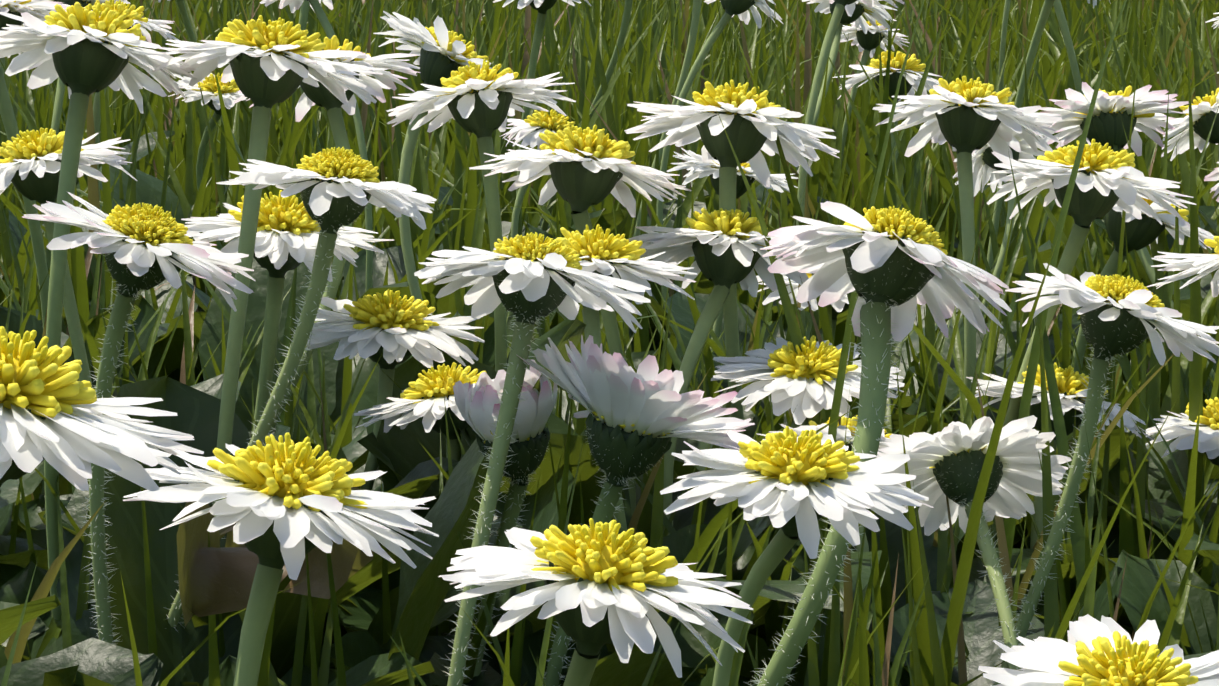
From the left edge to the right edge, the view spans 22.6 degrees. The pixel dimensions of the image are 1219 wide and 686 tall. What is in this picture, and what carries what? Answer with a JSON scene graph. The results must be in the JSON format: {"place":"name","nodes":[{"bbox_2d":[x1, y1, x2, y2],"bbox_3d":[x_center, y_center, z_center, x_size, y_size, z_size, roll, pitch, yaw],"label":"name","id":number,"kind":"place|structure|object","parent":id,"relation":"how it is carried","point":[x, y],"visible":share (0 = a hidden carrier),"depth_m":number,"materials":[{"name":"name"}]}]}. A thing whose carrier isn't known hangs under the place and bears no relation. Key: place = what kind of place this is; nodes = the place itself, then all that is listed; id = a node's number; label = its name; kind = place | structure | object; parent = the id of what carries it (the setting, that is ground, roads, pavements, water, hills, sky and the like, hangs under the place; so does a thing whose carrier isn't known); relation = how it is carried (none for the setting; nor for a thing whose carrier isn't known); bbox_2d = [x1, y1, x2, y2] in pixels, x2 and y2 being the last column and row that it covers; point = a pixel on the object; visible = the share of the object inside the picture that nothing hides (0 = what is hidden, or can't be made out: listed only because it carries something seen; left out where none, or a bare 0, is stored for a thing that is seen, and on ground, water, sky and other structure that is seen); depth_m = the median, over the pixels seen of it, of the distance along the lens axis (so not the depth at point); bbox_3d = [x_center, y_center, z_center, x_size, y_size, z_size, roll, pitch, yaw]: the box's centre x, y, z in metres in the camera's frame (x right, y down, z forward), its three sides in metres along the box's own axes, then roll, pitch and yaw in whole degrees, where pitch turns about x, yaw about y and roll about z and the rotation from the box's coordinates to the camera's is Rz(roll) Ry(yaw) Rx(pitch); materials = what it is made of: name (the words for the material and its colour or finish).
{"place":"outdoors","nodes":[
{"label":"outdoors","id":0,"kind":"place"},
{"bbox_2d":[0,326,203,492],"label":"daisy","id":1,"kind":"object","parent":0,"point":[52,410],"visible":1,"depth_m":0.15,"materials":[{"name":"white plant"}]},
{"bbox_2d":[123,433,438,685],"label":"daisy","id":2,"kind":"object","parent":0,"point":[288,504],"visible":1,"depth_m":0.18,"materials":[{"name":"white plant"}]},
{"bbox_2d":[439,518,752,685],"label":"daisy","id":3,"kind":"object","parent":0,"point":[606,583],"visible":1,"depth_m":0.17,"materials":[{"name":"white plant"}]},
{"bbox_2d":[660,426,933,685],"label":"daisy","id":4,"kind":"object","parent":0,"point":[790,484],"visible":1,"depth_m":0.21,"materials":[{"name":"white plant"}]},
{"bbox_2d":[978,614,1218,685],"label":"daisy","id":5,"kind":"object","parent":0,"point":[1105,651],"visible":1,"depth_m":0.20,"materials":[{"name":"white plant"}]},
{"label":"ground","id":6,"kind":"structure","parent":0,"visible":0},
{"bbox_2d":[0,24,27,121],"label":"daisy","id":7,"kind":"object","parent":6,"relation":"on","point":[2,61],"depth_m":0.59,"materials":[{"name":"white plant"}]},
{"bbox_2d":[0,0,67,494],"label":"daisy","id":8,"kind":"object","parent":6,"relation":"on","point":[40,10],"visible":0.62,"depth_m":0.36,"materials":[{"name":"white plant"}]},
{"bbox_2d":[31,0,129,329],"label":"daisy","id":9,"kind":"object","parent":6,"relation":"on","point":[58,103],"visible":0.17,"depth_m":0.50,"materials":[{"name":"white plant"}]},
{"bbox_2d":[57,0,179,210],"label":"daisy","id":10,"kind":"object","parent":6,"relation":"on","point":[131,12],"visible":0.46,"depth_m":0.48,"materials":[{"name":"white plant"}]},
{"bbox_2d":[158,0,245,170],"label":"daisy","id":11,"kind":"object","parent":6,"relation":"on","point":[185,19],"visible":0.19,"depth_m":0.53,"materials":[{"name":"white plant"}]},
{"bbox_2d":[168,68,246,250],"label":"daisy","id":12,"kind":"object","parent":6,"relation":"on","point":[229,91],"visible":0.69,"depth_m":0.50,"materials":[{"name":"white plant"}]},
{"bbox_2d":[164,147,436,628],"bbox_3d":[-0.030,0.022,0.275,0.031,0.080,0.019,0,11,1],"label":"daisy","id":13,"kind":"object","parent":6,"relation":"on","point":[338,188],"visible":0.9,"depth_m":0.27,"materials":[{"name":"white plant"}]},
{"bbox_2d":[298,0,321,153],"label":"daisy","id":14,"kind":"object","parent":6,"relation":"on","point":[304,11],"visible":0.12,"depth_m":0.52,"materials":[{"name":"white plant"}]},
{"bbox_2d":[260,0,372,291],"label":"daisy","id":15,"kind":"object","parent":6,"relation":"on","point":[315,6],"visible":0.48,"depth_m":0.42,"materials":[{"name":"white plant"}]},
{"bbox_2d":[233,35,420,443],"bbox_3d":[-0.034,0.008,0.339,0.020,0.083,0.038,3,12,17],"label":"daisy","id":16,"kind":"object","parent":6,"relation":"on","point":[321,95],"visible":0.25,"depth_m":0.34,"materials":[{"name":"white plant"}]},
{"bbox_2d":[373,11,507,342],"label":"daisy","id":17,"kind":"object","parent":6,"relation":"on","point":[443,51],"visible":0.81,"depth_m":0.38,"materials":[{"name":"white plant"}]},
{"bbox_2d":[453,359,557,676],"bbox_3d":[-0.009,0.032,0.273,0.010,0.061,0.010,0,11,1],"label":"daisy bud","id":18,"kind":"object","parent":6,"relation":"on","point":[478,406],"visible":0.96,"depth_m":0.27,"materials":[{"name":"white plant"}]},
{"bbox_2d":[414,232,650,685],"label":"daisy","id":19,"kind":"object","parent":6,"relation":"on","point":[529,280],"visible":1,"depth_m":0.26,"materials":[{"name":"white plant"}]},
{"bbox_2d":[500,109,574,335],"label":"daisy","id":20,"kind":"object","parent":6,"relation":"on","point":[527,131],"visible":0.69,"depth_m":0.46,"materials":[{"name":"white plant"}]},
{"bbox_2d":[493,0,591,195],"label":"daisy","id":21,"kind":"object","parent":6,"relation":"on","point":[541,7],"visible":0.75,"depth_m":0.49,"materials":[{"name":"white plant"}]},
{"bbox_2d":[541,0,632,230],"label":"daisy","id":22,"kind":"object","parent":6,"relation":"on","point":[620,40],"visible":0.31,"depth_m":0.56,"materials":[{"name":"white plant"}]},
{"bbox_2d":[0,0,1218,685],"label":"grass","id":23,"kind":"structure","parent":6,"relation":"on","point":[1170,46],"depth_m":0.48,"materials":[{"name":"green plant"}]},
{"bbox_2d":[0,128,1218,685],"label":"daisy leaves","id":24,"kind":"object","parent":6,"relation":"on","point":[216,578],"visible":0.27,"depth_m":0.29,"materials":[{"name":"green plant"}]},
{"bbox_2d":[0,128,136,387],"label":"daisy","id":25,"kind":"object","parent":24,"relation":"on","point":[30,164],"visible":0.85,"depth_m":0.33,"materials":[{"name":"white plant"}]},
{"bbox_2d":[0,2,197,619],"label":"daisy","id":26,"kind":"object","parent":24,"relation":"on","point":[80,51],"visible":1,"depth_m":0.29,"materials":[{"name":"white plant"}]},
{"bbox_2d":[22,191,254,643],"bbox_3d":[-0.040,0.025,0.265,0.020,0.077,0.021,0,11,1],"label":"daisy","id":27,"kind":"object","parent":24,"relation":"on","point":[146,247],"visible":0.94,"depth_m":0.26,"materials":[{"name":"white plant"}]},
{"bbox_2d":[152,15,383,505],"bbox_3d":[-0.032,0.013,0.293,0.022,0.089,0.022,0,11,1],"label":"daisy","id":28,"kind":"object","parent":24,"relation":"on","point":[270,65],"visible":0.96,"depth_m":0.28,"materials":[{"name":"white plant"}]},
{"bbox_2d":[181,190,392,445],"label":"daisy","id":29,"kind":"object","parent":24,"relation":"on","point":[287,237],"visible":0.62,"depth_m":0.31,"materials":[{"name":"white plant"}]},
{"bbox_2d":[292,289,484,490],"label":"daisy","id":30,"kind":"object","parent":24,"relation":"on","point":[392,328],"visible":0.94,"depth_m":0.32,"materials":[{"name":"white plant"}]},
{"bbox_2d":[354,362,493,484],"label":"daisy","id":31,"kind":"object","parent":24,"relation":"on","point":[427,395],"visible":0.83,"depth_m":0.31,"materials":[{"name":"white plant"}]},
{"bbox_2d":[386,59,575,373],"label":"daisy","id":32,"kind":"object","parent":24,"relation":"on","point":[476,100],"visible":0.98,"depth_m":0.33,"materials":[{"name":"white plant"}]},
{"bbox_2d":[470,125,691,514],"bbox_3d":[-0.003,0.015,0.320,0.021,0.076,0.020,6,12,26],"label":"daisy","id":33,"kind":"object","parent":24,"relation":"on","point":[586,168],"visible":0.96,"depth_m":0.31,"materials":[{"name":"white plant"}]},
{"bbox_2d":[493,224,696,533],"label":"daisy","id":34,"kind":"object","parent":24,"relation":"on","point":[598,251],"visible":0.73,"depth_m":0.29,"materials":[{"name":"white plant"}]},
{"bbox_2d":[517,335,754,685],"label":"daisy","id":35,"kind":"object","parent":24,"relation":"on","point":[640,418],"visible":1,"depth_m":0.25,"materials":[{"name":"white plant"}]},
{"bbox_2d":[626,208,808,535],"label":"daisy","id":36,"kind":"object","parent":24,"relation":"on","point":[723,247],"visible":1,"depth_m":0.31,"materials":[{"name":"white plant"}]},
{"bbox_2d":[624,80,839,509],"bbox_3d":[0.013,0.011,0.327,0.023,0.080,0.022,0,11,1],"label":"daisy","id":37,"kind":"object","parent":24,"relation":"on","point":[753,123],"visible":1,"depth_m":0.32,"materials":[{"name":"white plant"}]},
{"bbox_2d":[711,335,904,539],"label":"daisy","id":38,"kind":"object","parent":24,"relation":"on","point":[803,382],"visible":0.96,"depth_m":0.30,"materials":[{"name":"white plant"}]},
{"bbox_2d":[756,415,928,685],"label":"daisy","id":39,"kind":"object","parent":24,"relation":"on","point":[840,434],"visible":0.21,"depth_m":0.29,"materials":[{"name":"white plant"}]},
{"bbox_2d":[745,201,1011,685],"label":"daisy","id":40,"kind":"object","parent":24,"relation":"on","point":[893,267],"visible":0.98,"depth_m":0.24,"materials":[{"name":"white plant"}]},
{"bbox_2d":[876,415,1071,670],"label":"daisy","id":41,"kind":"object","parent":24,"relation":"on","point":[952,455],"visible":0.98,"depth_m":0.27,"materials":[{"name":"white plant"}]},
{"bbox_2d":[966,363,1153,548],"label":"daisy","id":42,"kind":"object","parent":24,"relation":"on","point":[1069,380],"visible":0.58,"depth_m":0.31,"materials":[{"name":"white plant"}]},
{"bbox_2d":[991,263,1218,684],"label":"daisy","id":43,"kind":"object","parent":24,"relation":"on","point":[1119,314],"visible":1,"depth_m":0.26,"materials":[{"name":"white plant"}]},
{"bbox_2d":[1132,397,1218,466],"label":"daisy","id":44,"kind":"object","parent":24,"relation":"on","point":[1182,430],"visible":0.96,"depth_m":0.32,"materials":[{"name":"white plant"}]},
{"bbox_2d":[1147,236,1218,296],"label":"daisy","id":45,"kind":"object","parent":24,"relation":"on","point":[1192,264],"visible":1,"depth_m":0.29,"materials":[{"name":"white plant"}]},
{"bbox_2d":[629,0,701,351],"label":"daisy","id":46,"kind":"object","parent":6,"relation":"on","point":[696,10],"visible":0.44,"depth_m":0.49,"materials":[{"name":"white plant"}]},
{"bbox_2d":[656,0,782,362],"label":"daisy","id":47,"kind":"object","parent":6,"relation":"on","point":[732,8],"visible":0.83,"depth_m":0.45,"materials":[{"name":"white plant"}]},
{"bbox_2d":[667,148,797,352],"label":"daisy","id":48,"kind":"object","parent":6,"relation":"on","point":[699,168],"visible":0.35,"depth_m":0.41,"materials":[{"name":"white plant"}]},
{"bbox_2d":[756,273,857,340],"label":"daisy","id":49,"kind":"object","parent":6,"relation":"on","point":[840,305],"visible":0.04,"depth_m":0.36,"materials":[{"name":"white plant"}]},
{"bbox_2d":[769,0,897,224],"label":"daisy","id":50,"kind":"object","parent":6,"relation":"on","point":[872,15],"visible":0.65,"depth_m":0.55,"materials":[{"name":"white plant"}]},
{"bbox_2d":[796,0,904,333],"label":"daisy","id":51,"kind":"object","parent":6,"relation":"on","point":[848,6],"visible":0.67,"depth_m":0.38,"materials":[{"name":"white plant"}]},
{"bbox_2d":[840,20,909,168],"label":"daisy","id":52,"kind":"object","parent":6,"relation":"on","point":[868,43],"visible":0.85,"depth_m":0.57,"materials":[{"name":"white plant"}]},
{"bbox_2d":[833,50,941,208],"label":"daisy","id":53,"kind":"object","parent":6,"relation":"on","point":[913,71],"visible":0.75,"depth_m":0.52,"materials":[{"name":"white plant"}]},
{"bbox_2d":[873,76,1062,423],"bbox_3d":[0.041,0.008,0.351,0.022,0.077,0.020,4,12,20],"label":"daisy","id":54,"kind":"object","parent":6,"relation":"on","point":[964,119],"visible":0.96,"depth_m":0.34,"materials":[{"name":"white plant"}]},
{"bbox_2d":[804,0,1183,685],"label":"grass","id":55,"kind":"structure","parent":6,"relation":"on","point":[1040,350],"depth_m":0.28,"materials":[{"name":"green plant"}]},
{"bbox_2d":[953,130,1053,331],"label":"daisy","id":56,"kind":"object","parent":6,"relation":"on","point":[983,155],"visible":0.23,"depth_m":0.42,"materials":[{"name":"white plant"}]},
{"bbox_2d":[998,0,1010,226],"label":"daisy","id":57,"kind":"object","parent":6,"relation":"on","point":[1003,40],"visible":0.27,"depth_m":0.55,"materials":[{"name":"plant"}]},
{"bbox_2d":[985,0,1110,271],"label":"daisy","id":58,"kind":"object","parent":6,"relation":"on","point":[1041,23],"visible":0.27,"depth_m":0.48,"materials":[{"name":"plant"}]},
{"bbox_2d":[1053,0,1094,267],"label":"daisy","id":59,"kind":"object","parent":6,"relation":"on","point":[1060,15],"visible":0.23,"depth_m":0.52,"materials":[{"name":"plant"}]},
{"bbox_2d":[987,139,1195,540],"bbox_3d":[0.049,0.016,0.319,0.021,0.075,0.022,0,11,1],"label":"daisy","id":60,"kind":"object","parent":6,"relation":"on","point":[1108,179],"visible":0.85,"depth_m":0.31,"materials":[{"name":"white plant"}]},
{"bbox_2d":[1033,82,1214,387],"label":"daisy","id":61,"kind":"object","parent":6,"relation":"on","point":[1112,112],"visible":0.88,"depth_m":0.39,"materials":[{"name":"white plant"}]},
{"bbox_2d":[1071,194,1213,373],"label":"daisy","id":62,"kind":"object","parent":6,"relation":"on","point":[1145,231],"visible":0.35,"depth_m":0.35,"materials":[{"name":"white plant"}]},
{"bbox_2d":[1156,88,1218,166],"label":"daisy","id":63,"kind":"object","parent":6,"relation":"on","point":[1204,110],"visible":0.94,"depth_m":0.48,"materials":[{"name":"white plant"}]},
{"bbox_2d":[1204,162,1218,208],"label":"daisy","id":64,"kind":"object","parent":6,"relation":"on","point":[1213,175],"visible":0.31,"depth_m":0.43,"materials":[{"name":"white plant"}]},
{"bbox_2d":[1205,12,1218,28],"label":"daisy","id":65,"kind":"object","parent":6,"relation":"on","point":[1214,19],"visible":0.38,"depth_m":0.59,"materials":[{"name":"white plant"}]}
]}

